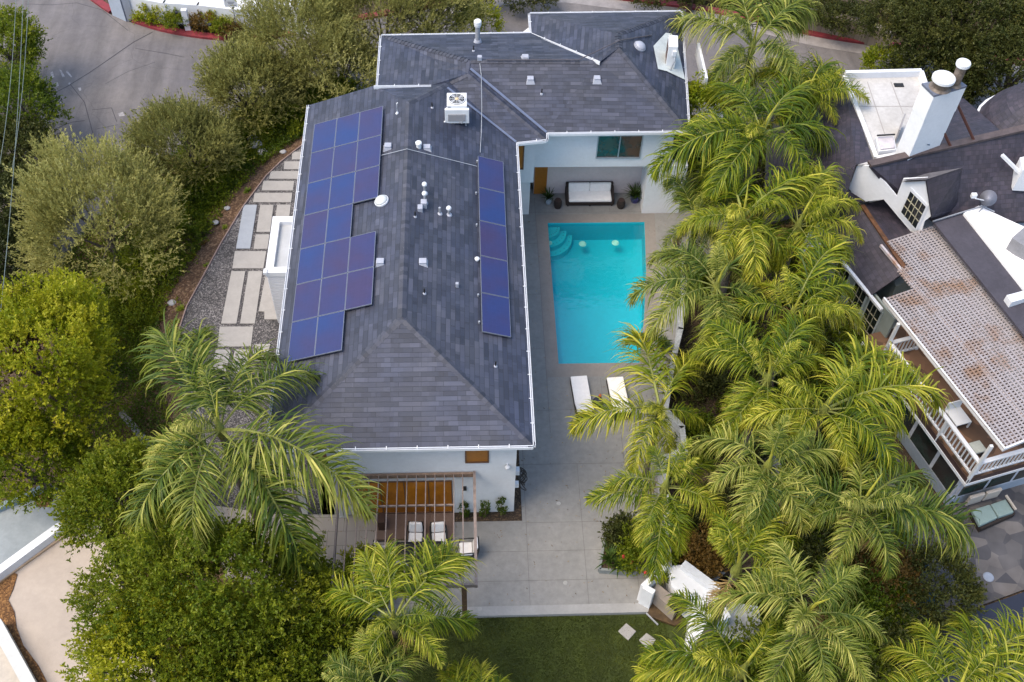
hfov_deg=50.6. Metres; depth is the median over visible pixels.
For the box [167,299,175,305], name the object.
rock
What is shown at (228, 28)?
bush
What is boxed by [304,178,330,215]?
solar panel
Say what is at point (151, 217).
shrub
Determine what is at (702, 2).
shrub
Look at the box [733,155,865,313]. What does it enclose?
palm tree
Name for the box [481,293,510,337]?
solar panel
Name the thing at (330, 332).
solar panel
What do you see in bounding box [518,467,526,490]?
hose
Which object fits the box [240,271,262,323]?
paving slab
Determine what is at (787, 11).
palm tree
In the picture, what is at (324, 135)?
solar panel
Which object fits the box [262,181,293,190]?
paving slab
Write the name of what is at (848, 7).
shrub
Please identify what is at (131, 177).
olive tree
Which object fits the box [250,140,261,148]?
rock
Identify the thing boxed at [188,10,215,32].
bush
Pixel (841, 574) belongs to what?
palm tree
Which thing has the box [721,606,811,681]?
shrub
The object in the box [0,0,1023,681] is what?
ground
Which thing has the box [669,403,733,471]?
shrub
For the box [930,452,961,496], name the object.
window frame
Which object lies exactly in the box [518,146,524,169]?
window
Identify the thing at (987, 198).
satellite dish
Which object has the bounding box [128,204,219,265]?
shrub
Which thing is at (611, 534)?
shrub
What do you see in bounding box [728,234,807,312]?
shrub
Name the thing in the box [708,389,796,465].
shrub
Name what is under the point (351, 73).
shrub
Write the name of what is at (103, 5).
kerb
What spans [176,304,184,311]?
ground plant
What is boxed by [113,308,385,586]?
palm tree
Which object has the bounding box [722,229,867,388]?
palm tree
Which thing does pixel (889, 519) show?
shrub
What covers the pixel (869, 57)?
shrub
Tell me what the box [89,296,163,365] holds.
shrub
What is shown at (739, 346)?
palm tree
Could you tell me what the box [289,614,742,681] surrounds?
lawn
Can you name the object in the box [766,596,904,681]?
shrub
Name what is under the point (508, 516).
flower bed
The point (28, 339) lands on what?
tree
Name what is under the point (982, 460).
balcony railing
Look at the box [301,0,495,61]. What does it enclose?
olive tree
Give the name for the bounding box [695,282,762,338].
shrub
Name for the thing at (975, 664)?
palm tree
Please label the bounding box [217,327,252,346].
paving slab
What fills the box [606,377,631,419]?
sun lounger
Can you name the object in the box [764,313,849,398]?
shrub
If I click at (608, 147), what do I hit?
window
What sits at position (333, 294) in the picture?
solar panel
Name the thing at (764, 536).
palm tree
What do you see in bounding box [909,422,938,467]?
window frame
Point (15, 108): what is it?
ground cover
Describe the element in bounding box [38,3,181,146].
road cracks
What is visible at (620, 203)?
side table
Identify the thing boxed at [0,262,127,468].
tree
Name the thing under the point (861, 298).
french window
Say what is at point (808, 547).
shrub
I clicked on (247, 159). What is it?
shrub
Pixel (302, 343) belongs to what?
solar panel
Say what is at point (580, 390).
sun lounger
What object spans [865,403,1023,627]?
flagstone patio
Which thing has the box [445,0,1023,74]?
curb
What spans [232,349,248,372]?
paving slab
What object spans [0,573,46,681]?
leaf litter
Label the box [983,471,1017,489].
window frame
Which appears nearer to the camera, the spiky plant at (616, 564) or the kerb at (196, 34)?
the spiky plant at (616, 564)
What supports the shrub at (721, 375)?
on the planting bed at (690, 325)
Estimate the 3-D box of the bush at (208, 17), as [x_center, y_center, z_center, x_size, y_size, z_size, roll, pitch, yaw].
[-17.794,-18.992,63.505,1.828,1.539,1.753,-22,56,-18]
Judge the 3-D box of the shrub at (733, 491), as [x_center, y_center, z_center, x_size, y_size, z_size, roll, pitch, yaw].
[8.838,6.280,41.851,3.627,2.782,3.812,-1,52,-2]
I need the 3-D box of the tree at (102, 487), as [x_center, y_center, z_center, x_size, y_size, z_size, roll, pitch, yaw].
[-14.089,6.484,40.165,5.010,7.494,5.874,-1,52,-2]
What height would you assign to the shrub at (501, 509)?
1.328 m
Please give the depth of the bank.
48.85 m
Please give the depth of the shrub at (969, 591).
40.84 m
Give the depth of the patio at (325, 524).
41.09 m
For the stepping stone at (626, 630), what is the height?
0.080 m
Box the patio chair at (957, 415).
[945,400,971,430]
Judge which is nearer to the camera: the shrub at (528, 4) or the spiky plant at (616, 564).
the spiky plant at (616, 564)
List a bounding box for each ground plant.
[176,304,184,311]
[244,187,250,193]
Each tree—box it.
[0,3,52,78]
[0,61,74,148]
[0,108,69,182]
[0,158,62,256]
[0,220,63,294]
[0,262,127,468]
[0,283,48,404]
[0,408,101,514]
[1,124,192,302]
[47,430,188,569]
[55,572,238,681]
[59,502,378,681]
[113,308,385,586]
[119,86,254,194]
[174,589,333,681]
[187,27,305,143]
[220,0,364,98]
[223,537,385,681]
[277,16,383,121]
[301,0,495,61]
[319,533,483,681]
[319,620,428,681]
[378,0,493,33]
[433,654,510,681]
[565,321,707,477]
[583,436,732,586]
[623,233,773,377]
[630,583,803,681]
[643,67,846,241]
[658,168,739,277]
[666,0,826,165]
[674,155,845,313]
[685,301,826,476]
[686,409,855,564]
[689,498,803,665]
[706,536,887,681]
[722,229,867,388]
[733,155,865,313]
[734,326,955,505]
[747,449,981,604]
[749,47,870,143]
[851,0,975,67]
[873,0,1023,85]
[876,599,1023,681]
[877,17,997,107]
[946,9,1023,100]
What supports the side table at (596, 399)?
on the pool deck
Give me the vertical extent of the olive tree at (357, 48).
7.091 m
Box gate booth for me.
[108,0,131,21]
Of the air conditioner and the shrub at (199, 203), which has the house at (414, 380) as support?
the air conditioner
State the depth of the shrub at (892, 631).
39.32 m
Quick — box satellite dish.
[970,190,996,211]
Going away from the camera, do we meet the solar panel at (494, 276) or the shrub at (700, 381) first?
the solar panel at (494, 276)
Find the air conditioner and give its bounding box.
[444,93,468,125]
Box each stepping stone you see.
[618,623,635,639]
[639,633,655,646]
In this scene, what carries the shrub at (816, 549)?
on the planting bed at (690, 325)
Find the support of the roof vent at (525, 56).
on the house at (414, 380)
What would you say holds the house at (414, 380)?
on the ground at (900, 450)
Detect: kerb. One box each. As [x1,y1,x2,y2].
[91,0,110,12]
[132,0,1023,63]
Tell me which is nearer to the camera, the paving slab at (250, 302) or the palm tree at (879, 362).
the palm tree at (879, 362)
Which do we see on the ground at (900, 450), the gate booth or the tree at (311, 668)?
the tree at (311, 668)
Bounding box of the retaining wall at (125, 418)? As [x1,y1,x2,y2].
[118,410,152,447]
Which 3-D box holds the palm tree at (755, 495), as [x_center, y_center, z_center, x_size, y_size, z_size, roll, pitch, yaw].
[8.740,5.767,37.964,5.273,9.503,4.898,-14,54,-13]
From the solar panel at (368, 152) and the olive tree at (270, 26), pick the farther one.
the olive tree at (270, 26)
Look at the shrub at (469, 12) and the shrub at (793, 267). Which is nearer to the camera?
the shrub at (793, 267)
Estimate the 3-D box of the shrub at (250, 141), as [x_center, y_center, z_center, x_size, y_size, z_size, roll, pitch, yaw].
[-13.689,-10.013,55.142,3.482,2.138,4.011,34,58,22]
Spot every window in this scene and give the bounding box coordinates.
[465,450,488,462]
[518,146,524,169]
[595,135,643,158]
[823,261,850,319]
[838,282,866,340]
[854,299,882,339]
[898,188,928,230]
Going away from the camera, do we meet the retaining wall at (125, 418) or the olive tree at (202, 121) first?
the retaining wall at (125, 418)
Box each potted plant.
[540,187,554,204]
[623,183,641,203]
[657,335,673,350]
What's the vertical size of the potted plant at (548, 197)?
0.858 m
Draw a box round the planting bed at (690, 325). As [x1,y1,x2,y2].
[669,249,776,577]
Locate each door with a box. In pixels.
[355,480,452,513]
[534,167,547,193]
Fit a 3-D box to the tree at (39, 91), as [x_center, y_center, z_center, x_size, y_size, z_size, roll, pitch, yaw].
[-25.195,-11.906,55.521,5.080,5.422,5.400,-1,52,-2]
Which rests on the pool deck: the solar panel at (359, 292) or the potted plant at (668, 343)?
the potted plant at (668, 343)
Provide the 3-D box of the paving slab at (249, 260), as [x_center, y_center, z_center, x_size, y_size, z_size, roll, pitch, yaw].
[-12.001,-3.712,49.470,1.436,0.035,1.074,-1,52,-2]
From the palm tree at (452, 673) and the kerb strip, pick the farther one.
the kerb strip
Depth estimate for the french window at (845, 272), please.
48.57 m
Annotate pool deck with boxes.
[334,190,786,620]
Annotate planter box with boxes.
[598,537,641,575]
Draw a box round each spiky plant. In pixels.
[594,540,620,572]
[607,555,627,577]
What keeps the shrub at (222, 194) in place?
on the bank
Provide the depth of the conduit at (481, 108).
46.52 m
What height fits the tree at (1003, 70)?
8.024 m
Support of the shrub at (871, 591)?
on the ground cover at (817, 382)
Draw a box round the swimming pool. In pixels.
[548,222,645,363]
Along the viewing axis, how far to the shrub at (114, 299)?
47.92 m
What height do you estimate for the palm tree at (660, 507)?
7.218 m
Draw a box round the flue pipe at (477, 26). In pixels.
[474,19,481,43]
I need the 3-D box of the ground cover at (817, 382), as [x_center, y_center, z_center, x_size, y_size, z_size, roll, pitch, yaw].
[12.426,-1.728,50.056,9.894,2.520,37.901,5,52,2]
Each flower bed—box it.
[454,511,521,521]
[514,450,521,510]
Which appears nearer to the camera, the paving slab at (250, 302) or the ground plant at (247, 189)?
the paving slab at (250, 302)
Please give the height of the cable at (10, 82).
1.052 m
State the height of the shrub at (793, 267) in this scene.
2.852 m
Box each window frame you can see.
[889,394,916,436]
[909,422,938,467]
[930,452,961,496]
[954,480,989,497]
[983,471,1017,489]
[1010,470,1023,481]
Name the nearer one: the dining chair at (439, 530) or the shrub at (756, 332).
the dining chair at (439, 530)
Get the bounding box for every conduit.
[381,149,474,165]
[479,63,481,152]
[486,35,651,59]
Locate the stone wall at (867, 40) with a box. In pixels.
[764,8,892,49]
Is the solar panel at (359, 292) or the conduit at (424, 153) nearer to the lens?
the solar panel at (359, 292)
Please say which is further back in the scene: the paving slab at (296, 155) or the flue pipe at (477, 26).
the paving slab at (296, 155)
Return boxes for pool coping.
[536,214,657,376]
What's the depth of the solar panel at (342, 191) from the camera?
43.49 m
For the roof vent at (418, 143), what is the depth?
44.12 m
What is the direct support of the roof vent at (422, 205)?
on the house at (414, 380)
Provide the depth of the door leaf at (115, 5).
63.91 m
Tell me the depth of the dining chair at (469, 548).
40.27 m
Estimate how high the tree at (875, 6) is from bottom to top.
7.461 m
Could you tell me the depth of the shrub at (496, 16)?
62.21 m
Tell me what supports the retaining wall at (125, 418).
on the bank
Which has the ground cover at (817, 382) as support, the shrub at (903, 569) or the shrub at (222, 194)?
the shrub at (903, 569)
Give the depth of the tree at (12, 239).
48.61 m
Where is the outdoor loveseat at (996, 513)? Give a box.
[965,487,1016,532]
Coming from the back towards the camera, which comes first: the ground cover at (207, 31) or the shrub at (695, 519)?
the ground cover at (207, 31)
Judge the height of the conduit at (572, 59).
0.763 m
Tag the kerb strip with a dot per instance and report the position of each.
(562, 610)
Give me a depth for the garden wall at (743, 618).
39.23 m
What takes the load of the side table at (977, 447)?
on the house at (947, 158)
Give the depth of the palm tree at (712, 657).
32.59 m
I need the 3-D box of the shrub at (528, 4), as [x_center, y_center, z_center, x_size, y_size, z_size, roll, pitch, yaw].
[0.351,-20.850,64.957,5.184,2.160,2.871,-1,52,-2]
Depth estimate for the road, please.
62.32 m
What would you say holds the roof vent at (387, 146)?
on the house at (414, 380)
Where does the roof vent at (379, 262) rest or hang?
on the house at (414, 380)
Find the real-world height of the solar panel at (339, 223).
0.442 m
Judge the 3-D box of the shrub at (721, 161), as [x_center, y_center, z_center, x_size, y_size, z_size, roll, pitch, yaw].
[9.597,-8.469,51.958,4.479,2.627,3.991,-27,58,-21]
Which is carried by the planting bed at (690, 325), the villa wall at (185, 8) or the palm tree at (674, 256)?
the palm tree at (674, 256)
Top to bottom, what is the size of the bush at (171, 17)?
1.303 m
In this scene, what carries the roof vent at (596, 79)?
on the house at (414, 380)
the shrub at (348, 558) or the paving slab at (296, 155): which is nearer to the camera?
the shrub at (348, 558)
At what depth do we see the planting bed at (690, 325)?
45.29 m
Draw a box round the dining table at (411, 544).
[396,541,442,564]
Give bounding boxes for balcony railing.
[884,316,1023,482]
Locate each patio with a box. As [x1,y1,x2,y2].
[207,505,426,608]
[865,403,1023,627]
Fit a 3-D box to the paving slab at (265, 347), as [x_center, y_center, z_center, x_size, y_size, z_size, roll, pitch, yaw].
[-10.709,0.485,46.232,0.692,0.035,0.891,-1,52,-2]
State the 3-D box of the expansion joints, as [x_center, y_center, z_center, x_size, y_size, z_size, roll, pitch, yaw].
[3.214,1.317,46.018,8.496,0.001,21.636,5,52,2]
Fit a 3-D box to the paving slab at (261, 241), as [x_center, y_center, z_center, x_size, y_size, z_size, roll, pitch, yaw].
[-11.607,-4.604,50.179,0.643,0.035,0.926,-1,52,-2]
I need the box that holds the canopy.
[900,592,1023,681]
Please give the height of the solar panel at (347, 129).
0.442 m
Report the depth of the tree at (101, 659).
33.15 m
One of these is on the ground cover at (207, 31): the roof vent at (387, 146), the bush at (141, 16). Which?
the bush at (141, 16)
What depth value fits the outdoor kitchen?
39.11 m
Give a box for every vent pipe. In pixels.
[422,182,427,194]
[422,191,427,204]
[446,205,451,216]
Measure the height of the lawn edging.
0.120 m
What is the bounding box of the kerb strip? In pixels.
[410,603,648,618]
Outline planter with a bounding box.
[377,513,385,529]
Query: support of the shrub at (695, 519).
on the planting bed at (690, 325)
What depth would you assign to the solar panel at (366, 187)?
43.27 m
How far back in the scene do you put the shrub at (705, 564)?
39.69 m
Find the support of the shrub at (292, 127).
on the bank
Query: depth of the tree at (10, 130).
52.86 m
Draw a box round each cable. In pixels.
[0,2,15,160]
[0,7,22,310]
[12,10,27,168]
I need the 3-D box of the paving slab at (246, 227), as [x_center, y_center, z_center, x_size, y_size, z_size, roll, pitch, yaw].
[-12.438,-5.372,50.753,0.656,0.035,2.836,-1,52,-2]
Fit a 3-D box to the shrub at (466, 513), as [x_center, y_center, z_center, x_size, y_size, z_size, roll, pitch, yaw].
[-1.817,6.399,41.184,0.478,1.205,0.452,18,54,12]
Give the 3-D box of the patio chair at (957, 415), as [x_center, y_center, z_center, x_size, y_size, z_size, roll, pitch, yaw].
[18.126,3.013,43.958,0.699,0.900,0.891,-16,54,-14]
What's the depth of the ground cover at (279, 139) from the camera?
47.96 m
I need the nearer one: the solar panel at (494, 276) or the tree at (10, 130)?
the solar panel at (494, 276)
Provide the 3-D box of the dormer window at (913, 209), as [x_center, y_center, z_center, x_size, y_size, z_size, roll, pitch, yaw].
[17.447,-5.711,47.109,1.053,2.139,0.133,28,56,19]
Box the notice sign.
[224,0,237,22]
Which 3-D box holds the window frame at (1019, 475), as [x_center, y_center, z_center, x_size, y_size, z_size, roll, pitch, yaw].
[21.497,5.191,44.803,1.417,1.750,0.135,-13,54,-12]
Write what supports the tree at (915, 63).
on the ground at (900, 450)
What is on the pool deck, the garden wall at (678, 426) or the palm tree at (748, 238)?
the garden wall at (678, 426)
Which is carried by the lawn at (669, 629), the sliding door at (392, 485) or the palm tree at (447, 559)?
the palm tree at (447, 559)
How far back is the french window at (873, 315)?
47.39 m
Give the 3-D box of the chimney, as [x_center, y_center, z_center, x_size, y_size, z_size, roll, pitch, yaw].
[7.150,-13.441,49.486,1.388,1.474,2.901,-1,52,-2]
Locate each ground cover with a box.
[0,39,34,292]
[51,91,349,681]
[139,0,1003,47]
[683,66,937,681]
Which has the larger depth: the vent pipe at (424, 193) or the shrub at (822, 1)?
the shrub at (822, 1)
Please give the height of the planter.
0.750 m
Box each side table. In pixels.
[554,198,561,208]
[593,396,602,406]
[617,198,624,208]
[966,440,985,458]
[983,572,993,581]
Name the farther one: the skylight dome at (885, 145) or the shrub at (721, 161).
the shrub at (721, 161)
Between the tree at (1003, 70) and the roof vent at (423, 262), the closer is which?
the roof vent at (423, 262)
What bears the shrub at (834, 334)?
on the ground cover at (817, 382)
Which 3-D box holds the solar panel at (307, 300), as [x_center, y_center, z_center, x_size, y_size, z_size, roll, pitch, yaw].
[-7.637,-1.484,40.395,1.013,0.442,1.806,-1,52,-2]
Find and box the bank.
[55,95,326,678]
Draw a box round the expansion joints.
[481,198,638,599]
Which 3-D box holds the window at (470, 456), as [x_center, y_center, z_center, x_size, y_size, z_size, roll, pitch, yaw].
[-1.243,4.069,38.477,0.856,0.915,0.080,-1,52,-2]
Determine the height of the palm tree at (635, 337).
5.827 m
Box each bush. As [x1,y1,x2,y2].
[128,2,158,25]
[149,5,173,25]
[157,7,190,30]
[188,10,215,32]
[196,10,219,28]
[207,14,235,38]
[215,19,244,40]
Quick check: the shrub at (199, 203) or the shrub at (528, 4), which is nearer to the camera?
the shrub at (199, 203)
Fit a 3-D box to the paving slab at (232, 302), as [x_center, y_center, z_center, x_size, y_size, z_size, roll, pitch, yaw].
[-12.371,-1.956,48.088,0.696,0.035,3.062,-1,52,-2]
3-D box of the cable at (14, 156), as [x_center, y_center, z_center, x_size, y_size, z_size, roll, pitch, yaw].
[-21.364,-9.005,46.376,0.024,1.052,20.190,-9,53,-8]
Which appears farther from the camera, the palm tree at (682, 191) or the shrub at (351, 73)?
the shrub at (351, 73)
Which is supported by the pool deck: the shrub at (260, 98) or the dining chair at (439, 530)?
the dining chair at (439, 530)
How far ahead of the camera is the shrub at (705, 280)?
48.61 m
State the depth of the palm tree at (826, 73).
49.52 m
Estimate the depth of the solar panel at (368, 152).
44.39 m
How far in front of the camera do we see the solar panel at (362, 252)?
41.02 m
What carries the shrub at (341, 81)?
on the bank
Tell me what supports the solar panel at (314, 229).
on the house at (414, 380)
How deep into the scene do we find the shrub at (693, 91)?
49.22 m
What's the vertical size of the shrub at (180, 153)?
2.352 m
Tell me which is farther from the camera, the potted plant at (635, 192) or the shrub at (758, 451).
the potted plant at (635, 192)
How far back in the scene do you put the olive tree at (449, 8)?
59.25 m
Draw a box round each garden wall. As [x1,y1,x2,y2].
[657,263,687,566]
[720,602,761,641]
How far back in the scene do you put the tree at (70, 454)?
40.31 m
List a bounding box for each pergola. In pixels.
[331,471,477,625]
[879,226,1023,451]
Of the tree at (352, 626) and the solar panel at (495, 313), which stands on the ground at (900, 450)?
the tree at (352, 626)
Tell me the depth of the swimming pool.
50.62 m
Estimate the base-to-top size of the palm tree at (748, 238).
8.203 m
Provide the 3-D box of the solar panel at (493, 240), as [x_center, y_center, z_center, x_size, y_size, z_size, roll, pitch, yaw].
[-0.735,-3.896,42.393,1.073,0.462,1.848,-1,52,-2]
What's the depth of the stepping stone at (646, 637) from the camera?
38.89 m
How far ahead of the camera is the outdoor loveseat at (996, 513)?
44.60 m
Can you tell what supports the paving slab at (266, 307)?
on the gravel yard at (208, 299)
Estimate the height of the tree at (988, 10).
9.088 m
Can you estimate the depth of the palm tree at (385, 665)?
31.71 m
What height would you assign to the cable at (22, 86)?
1.052 m
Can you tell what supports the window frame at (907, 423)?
in the house at (947, 158)
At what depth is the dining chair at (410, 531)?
40.53 m
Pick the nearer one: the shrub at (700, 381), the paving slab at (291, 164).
the shrub at (700, 381)
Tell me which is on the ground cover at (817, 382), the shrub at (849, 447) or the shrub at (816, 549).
the shrub at (849, 447)
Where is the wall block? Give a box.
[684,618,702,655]
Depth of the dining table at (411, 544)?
39.98 m
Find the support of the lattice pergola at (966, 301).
on the house at (947, 158)
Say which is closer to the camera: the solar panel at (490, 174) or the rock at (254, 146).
the solar panel at (490, 174)
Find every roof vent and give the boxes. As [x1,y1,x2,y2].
[375,258,383,267]
[383,143,391,151]
[415,140,421,148]
[417,199,426,212]
[419,258,427,267]
[423,144,431,151]
[521,54,529,58]
[526,76,534,84]
[593,75,601,83]
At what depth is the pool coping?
48.81 m
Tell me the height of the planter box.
0.280 m
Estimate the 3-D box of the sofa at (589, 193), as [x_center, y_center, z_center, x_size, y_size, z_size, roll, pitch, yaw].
[3.741,-7.099,52.075,2.340,0.860,0.940,-1,52,-2]
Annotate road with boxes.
[0,0,1023,298]
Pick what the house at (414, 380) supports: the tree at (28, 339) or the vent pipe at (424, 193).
the vent pipe at (424, 193)
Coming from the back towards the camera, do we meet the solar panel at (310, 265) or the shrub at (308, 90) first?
the shrub at (308, 90)
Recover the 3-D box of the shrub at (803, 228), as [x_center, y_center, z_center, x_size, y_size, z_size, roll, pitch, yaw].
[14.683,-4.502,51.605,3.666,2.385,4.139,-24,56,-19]
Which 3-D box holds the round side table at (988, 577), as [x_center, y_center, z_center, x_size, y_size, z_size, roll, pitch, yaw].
[19.031,9.425,43.242,0.440,0.060,0.440,-1,52,-2]
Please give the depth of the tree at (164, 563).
33.51 m
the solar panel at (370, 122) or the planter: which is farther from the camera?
the solar panel at (370, 122)
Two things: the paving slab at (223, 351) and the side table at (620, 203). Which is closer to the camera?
the paving slab at (223, 351)
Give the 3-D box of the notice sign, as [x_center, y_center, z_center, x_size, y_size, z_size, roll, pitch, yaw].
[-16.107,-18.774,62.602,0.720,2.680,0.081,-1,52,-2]
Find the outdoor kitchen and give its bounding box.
[637,560,730,630]
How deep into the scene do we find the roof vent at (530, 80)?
47.63 m
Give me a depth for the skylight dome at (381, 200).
42.43 m
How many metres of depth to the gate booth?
63.80 m
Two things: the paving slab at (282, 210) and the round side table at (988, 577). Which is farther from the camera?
the paving slab at (282, 210)
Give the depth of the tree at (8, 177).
50.76 m
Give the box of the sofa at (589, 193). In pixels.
[565,181,614,205]
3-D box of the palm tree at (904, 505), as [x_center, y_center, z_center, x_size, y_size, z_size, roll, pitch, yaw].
[11.749,7.202,37.718,6.957,10.269,5.470,-14,54,-12]
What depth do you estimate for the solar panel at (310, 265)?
41.46 m
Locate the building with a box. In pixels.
[0,485,156,681]
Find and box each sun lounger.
[570,376,593,417]
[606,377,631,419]
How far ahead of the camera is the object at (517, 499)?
42.24 m
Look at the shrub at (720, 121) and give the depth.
53.05 m
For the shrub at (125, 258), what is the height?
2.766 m
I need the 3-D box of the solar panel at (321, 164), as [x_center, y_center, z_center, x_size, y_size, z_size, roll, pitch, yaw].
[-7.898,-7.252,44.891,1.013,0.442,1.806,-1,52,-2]
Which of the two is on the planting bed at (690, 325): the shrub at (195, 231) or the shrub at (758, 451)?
the shrub at (758, 451)
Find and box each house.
[263,10,722,540]
[763,58,1023,504]
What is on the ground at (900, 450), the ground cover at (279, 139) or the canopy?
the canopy
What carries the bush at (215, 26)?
on the ground at (900, 450)
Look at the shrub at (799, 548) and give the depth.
41.81 m
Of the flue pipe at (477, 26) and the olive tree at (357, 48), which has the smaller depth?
the flue pipe at (477, 26)
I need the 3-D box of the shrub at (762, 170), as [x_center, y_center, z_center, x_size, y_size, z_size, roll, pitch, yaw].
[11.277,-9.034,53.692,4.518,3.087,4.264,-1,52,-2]
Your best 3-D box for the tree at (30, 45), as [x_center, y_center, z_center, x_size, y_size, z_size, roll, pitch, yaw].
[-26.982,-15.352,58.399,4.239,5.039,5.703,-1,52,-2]
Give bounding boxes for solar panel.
[288,317,317,361]
[292,279,321,321]
[296,244,324,284]
[300,210,327,248]
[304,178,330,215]
[308,147,333,183]
[311,118,336,152]
[314,310,344,355]
[318,273,347,315]
[322,237,349,278]
[325,204,352,242]
[329,172,354,208]
[332,141,357,176]
[335,112,359,146]
[345,267,373,310]
[348,231,375,272]
[353,165,379,203]
[356,135,381,170]
[358,106,382,140]
[478,156,504,192]
[478,187,505,225]
[479,221,507,260]
[480,256,508,297]
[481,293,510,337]
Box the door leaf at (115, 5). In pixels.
[108,0,125,20]
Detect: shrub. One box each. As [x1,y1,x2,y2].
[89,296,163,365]
[94,244,198,302]
[98,272,186,336]
[120,190,199,244]
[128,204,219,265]
[140,177,217,233]
[166,156,249,209]
[174,125,242,169]
[188,140,267,187]
[220,121,274,165]
[227,88,292,141]
[242,92,305,145]
[262,77,339,130]
[297,71,360,108]
[312,53,375,100]
[336,540,403,613]
[452,0,488,27]
[467,0,506,31]
[483,0,558,15]
[598,509,645,562]
[613,517,682,583]
[631,0,707,10]
[661,264,715,302]
[662,342,721,409]
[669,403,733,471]
[670,496,736,569]
[673,128,713,177]
[673,514,731,580]
[675,69,728,139]
[685,137,748,190]
[686,417,769,488]
[687,354,781,414]
[689,90,732,156]
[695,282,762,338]
[698,123,765,194]
[701,457,784,535]
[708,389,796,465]
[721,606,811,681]
[727,309,827,379]
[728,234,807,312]
[755,226,819,304]
[756,512,847,620]
[761,460,834,570]
[762,0,836,18]
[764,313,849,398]
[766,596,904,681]
[780,389,859,479]
[780,482,884,600]
[785,219,815,264]
[793,543,905,648]
[801,321,866,406]
[803,412,901,490]
[811,0,878,39]
[826,610,936,681]
[833,477,918,562]
[844,541,928,618]
[854,561,951,661]
[859,40,908,69]
[890,533,988,634]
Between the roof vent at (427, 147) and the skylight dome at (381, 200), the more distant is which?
the roof vent at (427, 147)
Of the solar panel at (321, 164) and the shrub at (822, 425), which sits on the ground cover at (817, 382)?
the shrub at (822, 425)
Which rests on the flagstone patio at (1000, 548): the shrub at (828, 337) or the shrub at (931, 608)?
the shrub at (931, 608)
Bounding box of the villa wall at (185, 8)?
[129,0,313,35]
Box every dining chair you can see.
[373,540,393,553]
[406,521,423,541]
[429,521,447,544]
[459,536,479,556]
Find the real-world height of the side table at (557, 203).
0.490 m
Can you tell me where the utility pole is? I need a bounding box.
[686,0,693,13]
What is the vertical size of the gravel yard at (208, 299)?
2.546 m
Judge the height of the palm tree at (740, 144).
8.803 m
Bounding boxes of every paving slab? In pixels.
[214,349,230,370]
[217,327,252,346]
[221,271,244,323]
[232,251,265,268]
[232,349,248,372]
[236,205,256,248]
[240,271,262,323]
[253,193,291,202]
[253,344,269,360]
[254,234,269,248]
[256,205,273,231]
[259,277,276,319]
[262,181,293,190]
[269,171,298,178]
[276,205,290,215]
[284,161,299,168]
[292,152,300,159]
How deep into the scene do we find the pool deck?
42.24 m
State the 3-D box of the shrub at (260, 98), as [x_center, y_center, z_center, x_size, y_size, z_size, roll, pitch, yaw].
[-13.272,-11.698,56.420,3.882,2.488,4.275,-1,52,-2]
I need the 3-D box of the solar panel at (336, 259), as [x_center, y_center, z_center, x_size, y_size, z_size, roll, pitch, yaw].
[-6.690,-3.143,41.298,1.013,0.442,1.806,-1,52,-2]
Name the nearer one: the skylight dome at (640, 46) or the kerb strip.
the kerb strip
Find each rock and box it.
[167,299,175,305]
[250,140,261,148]
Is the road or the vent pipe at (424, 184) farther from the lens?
the road
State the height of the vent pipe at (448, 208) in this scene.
0.520 m
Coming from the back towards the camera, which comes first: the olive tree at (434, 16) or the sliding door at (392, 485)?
the olive tree at (434, 16)
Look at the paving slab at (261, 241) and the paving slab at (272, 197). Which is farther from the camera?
the paving slab at (272, 197)
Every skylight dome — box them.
[374,195,388,206]
[634,41,645,51]
[874,134,895,154]
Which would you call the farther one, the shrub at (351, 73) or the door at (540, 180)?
the shrub at (351, 73)
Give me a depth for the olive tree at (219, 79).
53.80 m
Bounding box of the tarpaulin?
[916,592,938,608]
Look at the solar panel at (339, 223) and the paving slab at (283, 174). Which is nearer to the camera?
the solar panel at (339, 223)
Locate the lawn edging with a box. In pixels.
[176,144,301,387]
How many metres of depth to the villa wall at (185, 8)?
63.14 m
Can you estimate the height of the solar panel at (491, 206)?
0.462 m
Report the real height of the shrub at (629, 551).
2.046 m
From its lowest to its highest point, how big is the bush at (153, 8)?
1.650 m
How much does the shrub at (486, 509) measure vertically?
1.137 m
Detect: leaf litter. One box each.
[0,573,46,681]
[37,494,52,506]
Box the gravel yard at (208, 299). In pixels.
[177,147,334,581]
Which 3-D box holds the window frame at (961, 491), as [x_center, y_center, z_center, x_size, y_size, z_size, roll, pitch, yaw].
[18.946,5.787,44.260,1.367,1.750,0.135,-13,54,-12]
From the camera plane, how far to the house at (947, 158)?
47.16 m

